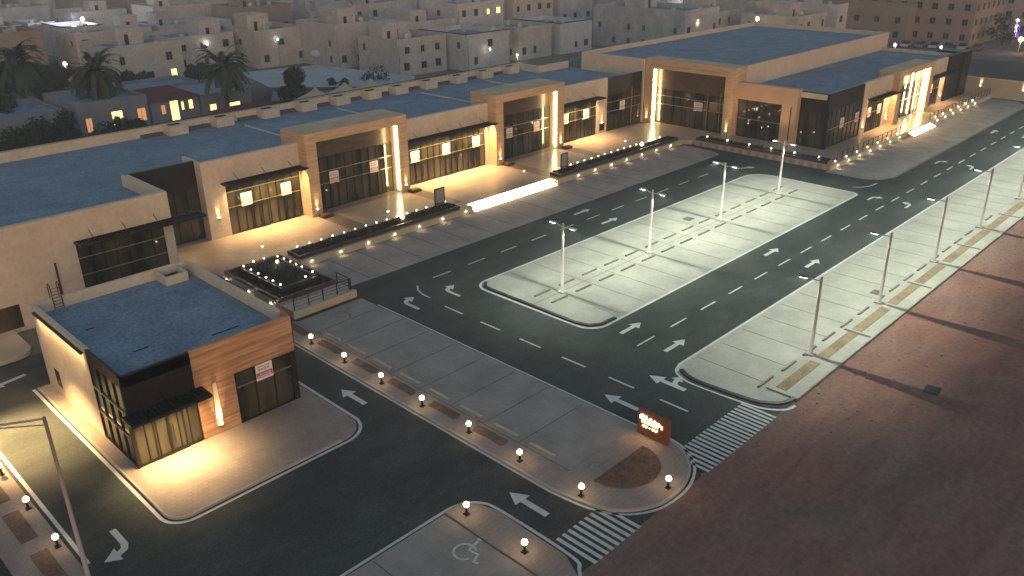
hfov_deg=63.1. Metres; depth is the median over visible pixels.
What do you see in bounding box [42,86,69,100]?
leafy tree
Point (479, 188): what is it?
terrace
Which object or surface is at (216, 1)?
house
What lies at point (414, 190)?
stone plinth
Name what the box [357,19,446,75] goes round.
house
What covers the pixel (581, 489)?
globe lamp
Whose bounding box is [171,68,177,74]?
window
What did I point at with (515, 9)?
house
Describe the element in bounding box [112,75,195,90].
outbuilding
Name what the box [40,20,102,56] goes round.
house
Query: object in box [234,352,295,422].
shop window
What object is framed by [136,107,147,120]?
window
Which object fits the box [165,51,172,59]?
window
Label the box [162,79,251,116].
villa
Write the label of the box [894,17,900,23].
window
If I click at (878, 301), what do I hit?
street lamp
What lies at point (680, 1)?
house
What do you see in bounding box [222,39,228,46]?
window
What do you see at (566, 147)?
stone plinth
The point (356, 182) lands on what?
shop window
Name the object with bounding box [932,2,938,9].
window
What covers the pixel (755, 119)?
shop window
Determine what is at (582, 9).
house
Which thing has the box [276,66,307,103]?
leafy tree
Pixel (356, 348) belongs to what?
wheel stop
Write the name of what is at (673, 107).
shop window
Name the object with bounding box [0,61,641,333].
shop row
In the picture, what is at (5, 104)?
leafy tree
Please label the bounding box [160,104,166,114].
window
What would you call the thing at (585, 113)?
rent poster
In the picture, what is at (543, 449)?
wheel stop
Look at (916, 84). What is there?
shop window
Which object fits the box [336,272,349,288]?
railing
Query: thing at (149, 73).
window
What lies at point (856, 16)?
window
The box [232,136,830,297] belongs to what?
ground cover
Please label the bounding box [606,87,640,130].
shop window
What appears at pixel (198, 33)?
house
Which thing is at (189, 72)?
leafy tree
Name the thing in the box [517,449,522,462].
globe lamp
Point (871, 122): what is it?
shop window
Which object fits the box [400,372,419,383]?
wheel stop
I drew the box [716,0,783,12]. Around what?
house
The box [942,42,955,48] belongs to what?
parked car
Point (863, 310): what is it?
wheel stop
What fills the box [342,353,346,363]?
globe lamp
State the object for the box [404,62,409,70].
window
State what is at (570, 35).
house
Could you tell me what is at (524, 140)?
shop window
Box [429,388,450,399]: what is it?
wheel stop
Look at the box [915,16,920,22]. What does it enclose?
window
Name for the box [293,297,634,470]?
front parking
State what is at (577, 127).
shop window
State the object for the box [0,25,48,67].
house
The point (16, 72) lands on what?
palm tree
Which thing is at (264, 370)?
rent poster
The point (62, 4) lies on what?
house
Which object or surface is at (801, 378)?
roadside pavement
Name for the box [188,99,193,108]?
window
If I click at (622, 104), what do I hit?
rent poster
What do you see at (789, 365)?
wheel stop
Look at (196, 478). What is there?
kiosk pavement
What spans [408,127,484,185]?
shop window
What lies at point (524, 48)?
window
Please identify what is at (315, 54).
satellite dish
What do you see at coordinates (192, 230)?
shop window
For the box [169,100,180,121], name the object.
window
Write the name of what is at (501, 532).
corner pavement
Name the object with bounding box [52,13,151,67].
house
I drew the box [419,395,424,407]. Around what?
globe lamp
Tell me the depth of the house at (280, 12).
207.06 m
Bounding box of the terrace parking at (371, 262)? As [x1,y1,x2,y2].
[308,145,718,286]
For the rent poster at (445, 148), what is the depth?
97.22 m
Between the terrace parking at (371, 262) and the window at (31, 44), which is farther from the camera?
the window at (31, 44)
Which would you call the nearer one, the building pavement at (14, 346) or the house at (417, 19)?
the building pavement at (14, 346)
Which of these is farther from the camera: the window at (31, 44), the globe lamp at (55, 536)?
the window at (31, 44)
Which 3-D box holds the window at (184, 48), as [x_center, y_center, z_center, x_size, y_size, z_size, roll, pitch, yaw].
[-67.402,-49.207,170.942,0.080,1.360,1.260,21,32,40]
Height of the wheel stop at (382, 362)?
0.120 m
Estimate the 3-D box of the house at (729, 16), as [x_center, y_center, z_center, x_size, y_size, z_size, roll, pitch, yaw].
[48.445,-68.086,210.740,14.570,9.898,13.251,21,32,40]
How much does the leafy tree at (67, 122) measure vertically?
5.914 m
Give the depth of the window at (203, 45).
173.80 m
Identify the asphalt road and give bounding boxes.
[0,58,1023,575]
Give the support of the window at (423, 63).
in the house at (394, 46)
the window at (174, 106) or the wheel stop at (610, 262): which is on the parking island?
the wheel stop at (610, 262)
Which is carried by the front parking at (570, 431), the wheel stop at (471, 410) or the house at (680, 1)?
the wheel stop at (471, 410)
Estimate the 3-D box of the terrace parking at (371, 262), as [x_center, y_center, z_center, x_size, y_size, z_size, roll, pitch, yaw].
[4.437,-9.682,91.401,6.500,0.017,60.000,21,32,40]
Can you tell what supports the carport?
on the ground at (995, 50)
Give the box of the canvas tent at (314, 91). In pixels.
[291,87,325,101]
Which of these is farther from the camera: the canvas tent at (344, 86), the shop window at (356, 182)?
the canvas tent at (344, 86)
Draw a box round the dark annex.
[937,48,971,95]
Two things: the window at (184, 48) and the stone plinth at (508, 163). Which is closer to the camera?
the stone plinth at (508, 163)
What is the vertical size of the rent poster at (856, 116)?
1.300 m
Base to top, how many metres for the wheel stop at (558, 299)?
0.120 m
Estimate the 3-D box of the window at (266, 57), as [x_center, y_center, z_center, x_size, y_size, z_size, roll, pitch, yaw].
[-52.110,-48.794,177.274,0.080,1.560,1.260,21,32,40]
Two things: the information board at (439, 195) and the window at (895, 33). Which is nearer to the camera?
the information board at (439, 195)
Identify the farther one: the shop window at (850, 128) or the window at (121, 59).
the window at (121, 59)
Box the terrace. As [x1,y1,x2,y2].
[177,91,991,319]
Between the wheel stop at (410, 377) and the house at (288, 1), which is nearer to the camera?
the wheel stop at (410, 377)
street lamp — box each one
[0,416,90,575]
[549,220,576,293]
[640,187,665,253]
[713,161,737,221]
[772,139,796,194]
[799,274,822,356]
[870,231,892,304]
[927,197,947,262]
[975,168,993,228]
[1014,145,1023,199]
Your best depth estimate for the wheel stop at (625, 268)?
73.05 m
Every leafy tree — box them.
[0,62,16,94]
[0,94,17,113]
[0,118,66,151]
[13,68,71,100]
[24,108,83,141]
[31,61,72,82]
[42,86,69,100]
[81,127,127,137]
[92,116,146,133]
[117,69,150,81]
[183,62,213,79]
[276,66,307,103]
[326,77,348,89]
[359,64,388,80]
[983,13,1023,45]
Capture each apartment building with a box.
[822,0,917,43]
[865,0,1005,46]
[999,0,1023,36]
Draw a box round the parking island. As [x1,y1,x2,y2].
[482,175,855,327]
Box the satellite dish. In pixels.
[310,50,320,66]
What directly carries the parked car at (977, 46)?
on the ground at (995, 50)
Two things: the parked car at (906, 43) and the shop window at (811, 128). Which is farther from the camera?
the parked car at (906, 43)
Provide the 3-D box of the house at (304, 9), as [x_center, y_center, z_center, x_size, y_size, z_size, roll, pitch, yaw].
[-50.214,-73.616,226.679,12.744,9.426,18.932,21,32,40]
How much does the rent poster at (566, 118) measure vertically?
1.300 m
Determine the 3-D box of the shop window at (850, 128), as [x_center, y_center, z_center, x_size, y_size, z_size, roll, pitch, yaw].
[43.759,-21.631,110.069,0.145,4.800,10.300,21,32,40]
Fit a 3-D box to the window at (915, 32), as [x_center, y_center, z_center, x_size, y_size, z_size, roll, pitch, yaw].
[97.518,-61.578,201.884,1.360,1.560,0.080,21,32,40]
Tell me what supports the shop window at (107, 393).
in the kiosk building at (147, 367)
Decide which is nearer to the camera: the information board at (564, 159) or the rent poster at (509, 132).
the information board at (564, 159)
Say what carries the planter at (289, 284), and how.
on the terrace
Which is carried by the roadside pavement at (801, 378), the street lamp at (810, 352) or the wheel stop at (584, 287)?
the street lamp at (810, 352)
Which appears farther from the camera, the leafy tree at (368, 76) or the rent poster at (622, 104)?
the leafy tree at (368, 76)
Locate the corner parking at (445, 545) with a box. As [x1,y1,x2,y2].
[347,514,536,575]
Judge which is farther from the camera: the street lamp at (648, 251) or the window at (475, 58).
the window at (475, 58)
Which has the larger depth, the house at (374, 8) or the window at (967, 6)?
the house at (374, 8)
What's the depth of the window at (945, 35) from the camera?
197.28 m
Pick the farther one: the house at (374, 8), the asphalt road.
the house at (374, 8)
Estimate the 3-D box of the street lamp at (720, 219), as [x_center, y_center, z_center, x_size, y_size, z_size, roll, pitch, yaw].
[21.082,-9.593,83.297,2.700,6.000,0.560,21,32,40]
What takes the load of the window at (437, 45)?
in the house at (394, 46)
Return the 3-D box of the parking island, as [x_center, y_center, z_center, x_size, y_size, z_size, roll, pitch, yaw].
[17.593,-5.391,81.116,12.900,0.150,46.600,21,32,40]
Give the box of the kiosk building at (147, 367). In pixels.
[29,260,300,468]
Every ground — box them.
[1,0,1023,575]
[584,219,1023,575]
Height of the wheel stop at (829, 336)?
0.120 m
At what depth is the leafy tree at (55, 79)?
143.01 m
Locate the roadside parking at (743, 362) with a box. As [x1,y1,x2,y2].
[678,149,1023,406]
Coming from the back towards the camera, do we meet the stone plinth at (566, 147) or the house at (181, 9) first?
the house at (181, 9)
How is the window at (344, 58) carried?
in the house at (330, 33)
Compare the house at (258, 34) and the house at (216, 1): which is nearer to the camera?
the house at (258, 34)
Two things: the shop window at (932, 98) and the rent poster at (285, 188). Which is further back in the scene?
the shop window at (932, 98)
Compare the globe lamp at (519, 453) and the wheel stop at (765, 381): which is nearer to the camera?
the globe lamp at (519, 453)
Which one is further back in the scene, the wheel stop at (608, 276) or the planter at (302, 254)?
the planter at (302, 254)
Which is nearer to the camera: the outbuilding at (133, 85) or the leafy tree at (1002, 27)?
the outbuilding at (133, 85)
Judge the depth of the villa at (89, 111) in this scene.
119.67 m
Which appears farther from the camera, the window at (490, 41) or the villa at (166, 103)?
the window at (490, 41)
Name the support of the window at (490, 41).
in the house at (469, 47)
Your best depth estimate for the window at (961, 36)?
194.98 m
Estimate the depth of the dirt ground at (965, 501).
45.95 m
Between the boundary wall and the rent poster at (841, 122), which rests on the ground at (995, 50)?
the boundary wall
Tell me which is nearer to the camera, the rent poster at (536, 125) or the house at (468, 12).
the rent poster at (536, 125)
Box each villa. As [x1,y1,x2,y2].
[42,86,151,136]
[134,85,200,124]
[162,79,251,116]
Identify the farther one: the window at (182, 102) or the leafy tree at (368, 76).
the leafy tree at (368, 76)
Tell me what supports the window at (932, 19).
in the apartment building at (956, 22)
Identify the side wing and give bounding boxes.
[733,47,962,149]
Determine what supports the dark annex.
on the ground at (995, 50)
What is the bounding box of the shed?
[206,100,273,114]
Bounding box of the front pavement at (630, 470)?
[292,321,690,511]
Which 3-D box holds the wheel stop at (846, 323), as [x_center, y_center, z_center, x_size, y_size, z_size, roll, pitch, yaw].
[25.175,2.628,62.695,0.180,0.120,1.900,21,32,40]
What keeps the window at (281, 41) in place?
in the house at (258, 34)
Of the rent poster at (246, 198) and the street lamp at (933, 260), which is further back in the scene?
the rent poster at (246, 198)
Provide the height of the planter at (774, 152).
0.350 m
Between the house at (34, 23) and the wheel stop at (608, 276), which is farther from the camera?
the house at (34, 23)
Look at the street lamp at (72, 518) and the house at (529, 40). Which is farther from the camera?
the house at (529, 40)
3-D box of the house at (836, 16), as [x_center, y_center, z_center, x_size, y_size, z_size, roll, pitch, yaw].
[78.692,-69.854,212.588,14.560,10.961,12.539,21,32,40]
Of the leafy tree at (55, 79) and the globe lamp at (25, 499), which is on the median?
the globe lamp at (25, 499)
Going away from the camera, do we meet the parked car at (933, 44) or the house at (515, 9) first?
the parked car at (933, 44)
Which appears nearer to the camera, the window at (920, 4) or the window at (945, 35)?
the window at (945, 35)
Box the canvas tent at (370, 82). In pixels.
[354,78,379,89]
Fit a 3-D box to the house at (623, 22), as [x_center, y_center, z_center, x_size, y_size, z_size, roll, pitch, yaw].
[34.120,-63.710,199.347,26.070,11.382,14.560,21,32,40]
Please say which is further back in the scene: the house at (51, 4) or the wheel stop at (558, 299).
the house at (51, 4)
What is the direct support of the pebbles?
on the dirt ground at (965, 501)
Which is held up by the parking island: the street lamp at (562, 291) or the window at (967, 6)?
the street lamp at (562, 291)
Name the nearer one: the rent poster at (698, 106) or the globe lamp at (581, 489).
the globe lamp at (581, 489)
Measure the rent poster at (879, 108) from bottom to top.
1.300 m
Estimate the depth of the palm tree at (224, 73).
123.16 m
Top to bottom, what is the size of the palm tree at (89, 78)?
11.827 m
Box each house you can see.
[0,2,51,22]
[0,14,19,26]
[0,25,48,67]
[4,0,55,20]
[12,18,54,53]
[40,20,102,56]
[52,0,126,24]
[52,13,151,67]
[55,0,119,8]
[78,25,184,82]
[119,0,144,13]
[131,0,211,21]
[138,11,231,30]
[142,17,236,68]
[173,0,224,7]
[211,0,292,25]
[223,11,302,68]
[273,0,334,7]
[291,0,330,23]
[295,5,389,67]
[321,0,408,16]
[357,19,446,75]
[380,8,456,30]
[409,0,417,7]
[418,24,509,70]
[420,0,503,25]
[473,20,551,60]
[504,0,553,19]
[513,15,591,54]
[554,0,592,21]
[592,0,719,46]
[597,0,622,3]
[658,0,693,3]
[694,0,743,27]
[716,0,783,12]
[740,1,826,26]
[791,0,848,28]
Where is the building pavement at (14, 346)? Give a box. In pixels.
[0,330,31,365]
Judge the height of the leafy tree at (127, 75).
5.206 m
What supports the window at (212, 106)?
in the villa at (214, 100)
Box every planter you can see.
[224,254,335,302]
[287,202,459,259]
[550,136,677,176]
[696,136,832,163]
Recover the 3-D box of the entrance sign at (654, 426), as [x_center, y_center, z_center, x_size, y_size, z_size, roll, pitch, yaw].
[8.271,8.084,48.612,2.150,1.620,0.295,21,32,40]
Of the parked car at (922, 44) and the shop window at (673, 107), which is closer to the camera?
the shop window at (673, 107)
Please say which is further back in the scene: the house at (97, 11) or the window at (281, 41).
the house at (97, 11)
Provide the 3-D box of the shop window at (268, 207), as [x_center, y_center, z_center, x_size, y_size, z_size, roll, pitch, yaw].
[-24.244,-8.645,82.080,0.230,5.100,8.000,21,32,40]
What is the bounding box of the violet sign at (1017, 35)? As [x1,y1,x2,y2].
[1014,25,1020,42]
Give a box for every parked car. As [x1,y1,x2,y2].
[900,40,912,47]
[914,41,927,47]
[928,41,940,48]
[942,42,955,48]
[956,43,969,49]
[971,43,983,50]
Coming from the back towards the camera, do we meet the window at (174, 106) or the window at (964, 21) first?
the window at (964, 21)
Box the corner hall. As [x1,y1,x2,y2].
[581,22,888,136]
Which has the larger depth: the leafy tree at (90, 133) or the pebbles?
the leafy tree at (90, 133)
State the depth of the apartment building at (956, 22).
197.03 m
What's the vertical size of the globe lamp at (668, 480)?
0.775 m
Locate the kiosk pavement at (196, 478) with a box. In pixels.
[37,384,355,519]
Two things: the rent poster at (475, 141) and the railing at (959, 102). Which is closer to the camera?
the rent poster at (475, 141)
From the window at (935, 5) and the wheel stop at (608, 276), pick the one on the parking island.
the wheel stop at (608, 276)
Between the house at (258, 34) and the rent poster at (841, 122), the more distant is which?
the house at (258, 34)
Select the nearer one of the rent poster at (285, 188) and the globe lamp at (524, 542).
the globe lamp at (524, 542)
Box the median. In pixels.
[0,465,84,575]
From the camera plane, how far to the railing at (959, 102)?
130.07 m
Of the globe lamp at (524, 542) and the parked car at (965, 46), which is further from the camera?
the parked car at (965, 46)
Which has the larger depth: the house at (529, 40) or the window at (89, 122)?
the house at (529, 40)
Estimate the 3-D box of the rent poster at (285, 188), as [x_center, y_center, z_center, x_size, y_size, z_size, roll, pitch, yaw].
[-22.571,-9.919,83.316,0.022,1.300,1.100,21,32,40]
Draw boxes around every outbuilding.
[0,97,65,141]
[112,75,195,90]
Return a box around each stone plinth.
[318,212,333,218]
[408,187,420,192]
[502,161,513,165]
[561,145,572,149]
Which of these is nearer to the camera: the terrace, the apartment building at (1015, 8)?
the terrace
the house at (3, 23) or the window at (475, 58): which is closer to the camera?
the window at (475, 58)
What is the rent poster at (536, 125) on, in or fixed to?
attached to the shop row
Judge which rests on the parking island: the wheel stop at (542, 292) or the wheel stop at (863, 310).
the wheel stop at (542, 292)
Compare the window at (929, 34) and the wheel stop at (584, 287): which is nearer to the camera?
the wheel stop at (584, 287)
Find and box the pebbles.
[591,228,1023,575]
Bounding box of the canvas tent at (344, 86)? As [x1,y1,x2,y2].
[326,82,355,94]
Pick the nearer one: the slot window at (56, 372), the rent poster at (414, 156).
the slot window at (56, 372)
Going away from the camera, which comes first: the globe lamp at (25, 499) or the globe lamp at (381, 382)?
the globe lamp at (25, 499)
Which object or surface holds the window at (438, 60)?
in the house at (394, 46)
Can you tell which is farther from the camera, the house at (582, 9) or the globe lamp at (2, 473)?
the house at (582, 9)
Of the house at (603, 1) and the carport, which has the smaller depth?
the carport
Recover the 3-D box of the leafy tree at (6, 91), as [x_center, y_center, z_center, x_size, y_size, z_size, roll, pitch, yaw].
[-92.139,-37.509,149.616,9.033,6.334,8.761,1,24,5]
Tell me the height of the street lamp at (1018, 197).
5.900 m
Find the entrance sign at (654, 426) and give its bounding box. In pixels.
[637,407,671,445]
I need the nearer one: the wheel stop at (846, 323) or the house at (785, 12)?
the wheel stop at (846, 323)
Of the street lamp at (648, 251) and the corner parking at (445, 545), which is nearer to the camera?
the corner parking at (445, 545)
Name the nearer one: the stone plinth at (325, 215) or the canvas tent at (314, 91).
the stone plinth at (325, 215)
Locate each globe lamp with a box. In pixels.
[0,463,4,475]
[22,496,31,510]
[52,533,61,548]
[309,334,313,344]
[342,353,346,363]
[379,373,383,384]
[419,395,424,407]
[463,501,469,516]
[466,421,471,433]
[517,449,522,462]
[521,539,527,554]
[578,483,584,497]
[665,475,671,489]
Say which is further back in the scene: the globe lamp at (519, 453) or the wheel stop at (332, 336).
the wheel stop at (332, 336)
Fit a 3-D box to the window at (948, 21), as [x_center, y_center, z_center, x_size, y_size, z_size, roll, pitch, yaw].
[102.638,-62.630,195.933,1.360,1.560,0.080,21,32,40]
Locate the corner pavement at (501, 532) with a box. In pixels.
[445,503,576,575]
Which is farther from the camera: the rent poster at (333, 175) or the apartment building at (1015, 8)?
the apartment building at (1015, 8)
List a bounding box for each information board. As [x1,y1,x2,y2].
[434,186,444,205]
[561,152,567,169]
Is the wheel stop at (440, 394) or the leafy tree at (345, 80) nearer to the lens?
the wheel stop at (440, 394)
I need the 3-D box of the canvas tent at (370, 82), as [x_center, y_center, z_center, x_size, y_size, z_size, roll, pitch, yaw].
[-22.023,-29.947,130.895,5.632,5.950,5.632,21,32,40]
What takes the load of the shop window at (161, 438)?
in the kiosk building at (147, 367)
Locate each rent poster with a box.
[240,191,252,205]
[255,360,273,381]
[281,181,291,195]
[329,170,338,182]
[369,160,377,172]
[411,150,418,162]
[442,143,449,154]
[472,135,479,146]
[506,127,512,138]
[534,121,539,131]
[564,114,568,123]
[583,109,588,118]
[619,100,624,109]
[693,102,702,110]
[839,117,844,127]
[854,112,858,121]
[877,103,881,113]
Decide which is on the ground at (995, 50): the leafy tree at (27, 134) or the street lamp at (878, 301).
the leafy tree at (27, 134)
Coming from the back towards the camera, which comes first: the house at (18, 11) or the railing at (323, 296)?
the house at (18, 11)
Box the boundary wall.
[964,76,1023,100]
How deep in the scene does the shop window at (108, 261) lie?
67.22 m
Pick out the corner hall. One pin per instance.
(710, 69)
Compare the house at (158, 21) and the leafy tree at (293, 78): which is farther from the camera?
the house at (158, 21)
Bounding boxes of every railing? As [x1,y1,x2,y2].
[292,278,350,309]
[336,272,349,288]
[836,125,904,161]
[929,88,990,119]
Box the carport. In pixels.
[243,65,414,101]
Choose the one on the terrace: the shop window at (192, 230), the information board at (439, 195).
the information board at (439, 195)
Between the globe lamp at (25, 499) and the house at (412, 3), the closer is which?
the globe lamp at (25, 499)
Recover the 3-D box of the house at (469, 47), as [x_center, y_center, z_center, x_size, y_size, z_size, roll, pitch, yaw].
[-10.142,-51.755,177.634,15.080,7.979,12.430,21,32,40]
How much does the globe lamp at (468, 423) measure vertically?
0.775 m
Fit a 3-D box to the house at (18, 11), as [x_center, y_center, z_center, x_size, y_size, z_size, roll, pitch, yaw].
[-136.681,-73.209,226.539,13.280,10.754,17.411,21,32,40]
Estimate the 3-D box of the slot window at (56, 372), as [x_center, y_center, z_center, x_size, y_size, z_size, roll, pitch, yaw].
[-29.102,5.792,53.486,0.800,1.200,0.029,21,32,40]
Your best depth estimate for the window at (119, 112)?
119.37 m
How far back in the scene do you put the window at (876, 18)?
202.77 m
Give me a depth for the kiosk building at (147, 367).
50.36 m
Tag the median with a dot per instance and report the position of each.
(27, 545)
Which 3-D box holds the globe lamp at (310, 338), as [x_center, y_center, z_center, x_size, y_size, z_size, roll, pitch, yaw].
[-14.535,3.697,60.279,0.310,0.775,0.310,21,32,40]
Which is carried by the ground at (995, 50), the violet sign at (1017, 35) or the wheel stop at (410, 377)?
the violet sign at (1017, 35)
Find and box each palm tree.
[0,38,50,98]
[59,47,123,99]
[193,42,250,106]
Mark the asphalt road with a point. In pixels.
(388, 474)
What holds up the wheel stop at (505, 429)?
on the front parking at (570, 431)
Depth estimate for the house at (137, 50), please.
159.78 m
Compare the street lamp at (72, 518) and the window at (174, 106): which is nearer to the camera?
the street lamp at (72, 518)
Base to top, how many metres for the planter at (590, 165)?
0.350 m
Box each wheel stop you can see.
[324,331,340,340]
[348,344,365,353]
[373,358,391,367]
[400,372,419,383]
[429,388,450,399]
[460,404,482,416]
[493,422,517,435]
[530,441,555,456]
[534,288,550,296]
[551,295,567,303]
[575,284,591,291]
[582,268,596,275]
[599,273,613,280]
[604,259,618,265]
[621,264,634,270]
[757,375,773,387]
[781,360,796,371]
[822,331,835,341]
[840,318,852,327]
[857,306,869,314]
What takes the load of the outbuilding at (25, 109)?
on the ground at (995, 50)
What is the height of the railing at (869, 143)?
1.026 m
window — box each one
[0,304,24,333]
[29,44,37,52]
[54,368,62,387]
[76,227,169,287]
[85,117,93,132]
[87,360,137,466]
[111,110,123,124]
[119,57,125,65]
[133,404,203,466]
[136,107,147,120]
[147,71,154,77]
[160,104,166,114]
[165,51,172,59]
[167,187,205,245]
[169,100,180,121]
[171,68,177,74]
[180,101,184,109]
[181,44,186,51]
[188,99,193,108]
[200,42,206,49]
[209,103,216,110]
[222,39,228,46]
[225,171,303,234]
[230,101,240,105]
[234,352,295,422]
[264,55,269,62]
[278,38,284,44]
[317,142,393,209]
[342,55,346,62]
[404,47,409,53]
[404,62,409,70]
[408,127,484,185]
[421,61,426,67]
[435,42,439,49]
[435,57,440,65]
[474,57,477,64]
[487,38,492,46]
[503,105,549,159]
[522,47,525,54]
[564,101,595,142]
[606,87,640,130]
[655,88,723,132]
[735,99,781,142]
[796,108,827,148]
[823,100,862,147]
[853,14,859,20]
[864,99,883,132]
[874,15,879,21]
[892,31,898,37]
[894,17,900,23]
[897,78,921,118]
[912,30,917,36]
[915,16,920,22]
[917,2,922,8]
[926,31,932,38]
[927,79,939,106]
[929,17,935,23]
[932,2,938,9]
[942,33,948,39]
[945,18,951,24]
[948,3,954,10]
[958,34,965,40]
[961,19,968,25]
[964,4,971,10]
[1005,11,1011,17]
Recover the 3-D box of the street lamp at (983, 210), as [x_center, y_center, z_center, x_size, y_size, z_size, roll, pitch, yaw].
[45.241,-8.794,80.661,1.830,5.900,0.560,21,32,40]
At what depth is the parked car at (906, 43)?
194.75 m
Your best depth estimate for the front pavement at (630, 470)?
47.25 m
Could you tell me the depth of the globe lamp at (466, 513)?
42.63 m
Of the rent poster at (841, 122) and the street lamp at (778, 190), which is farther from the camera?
the rent poster at (841, 122)
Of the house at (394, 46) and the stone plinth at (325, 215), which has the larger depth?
the house at (394, 46)
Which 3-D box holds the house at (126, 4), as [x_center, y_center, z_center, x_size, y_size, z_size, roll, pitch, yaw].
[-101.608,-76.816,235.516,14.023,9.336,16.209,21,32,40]
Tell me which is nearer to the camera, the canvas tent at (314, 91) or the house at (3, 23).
the canvas tent at (314, 91)
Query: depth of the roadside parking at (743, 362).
66.81 m
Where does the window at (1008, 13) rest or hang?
in the apartment building at (1015, 8)
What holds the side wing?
on the ground at (995, 50)
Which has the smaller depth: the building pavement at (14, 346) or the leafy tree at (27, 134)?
the building pavement at (14, 346)
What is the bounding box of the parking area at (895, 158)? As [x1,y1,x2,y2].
[826,98,1023,179]
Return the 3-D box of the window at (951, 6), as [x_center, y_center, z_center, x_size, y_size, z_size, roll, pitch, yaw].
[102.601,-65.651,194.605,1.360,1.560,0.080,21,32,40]
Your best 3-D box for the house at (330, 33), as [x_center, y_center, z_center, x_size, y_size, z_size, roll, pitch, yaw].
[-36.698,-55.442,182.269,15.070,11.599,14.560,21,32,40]
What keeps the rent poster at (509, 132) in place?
attached to the shop row
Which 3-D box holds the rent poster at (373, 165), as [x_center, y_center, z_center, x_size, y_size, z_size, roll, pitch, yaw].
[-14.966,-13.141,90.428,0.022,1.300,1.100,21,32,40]
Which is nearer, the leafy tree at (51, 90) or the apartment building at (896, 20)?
the leafy tree at (51, 90)
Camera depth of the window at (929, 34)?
199.56 m
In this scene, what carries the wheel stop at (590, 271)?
on the parking island
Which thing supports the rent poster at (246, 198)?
attached to the shop row
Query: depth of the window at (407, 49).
164.19 m
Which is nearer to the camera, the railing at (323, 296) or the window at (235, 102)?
the railing at (323, 296)
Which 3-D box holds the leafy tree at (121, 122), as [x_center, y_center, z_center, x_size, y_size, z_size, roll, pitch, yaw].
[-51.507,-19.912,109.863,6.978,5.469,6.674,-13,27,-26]
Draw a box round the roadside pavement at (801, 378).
[766,194,1023,399]
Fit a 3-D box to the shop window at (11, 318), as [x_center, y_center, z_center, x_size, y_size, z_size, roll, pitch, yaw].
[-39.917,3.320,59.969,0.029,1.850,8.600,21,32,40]
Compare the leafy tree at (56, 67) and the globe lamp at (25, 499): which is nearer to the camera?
the globe lamp at (25, 499)
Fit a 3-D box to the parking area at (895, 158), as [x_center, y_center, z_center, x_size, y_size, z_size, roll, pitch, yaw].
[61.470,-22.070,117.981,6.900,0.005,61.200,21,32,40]

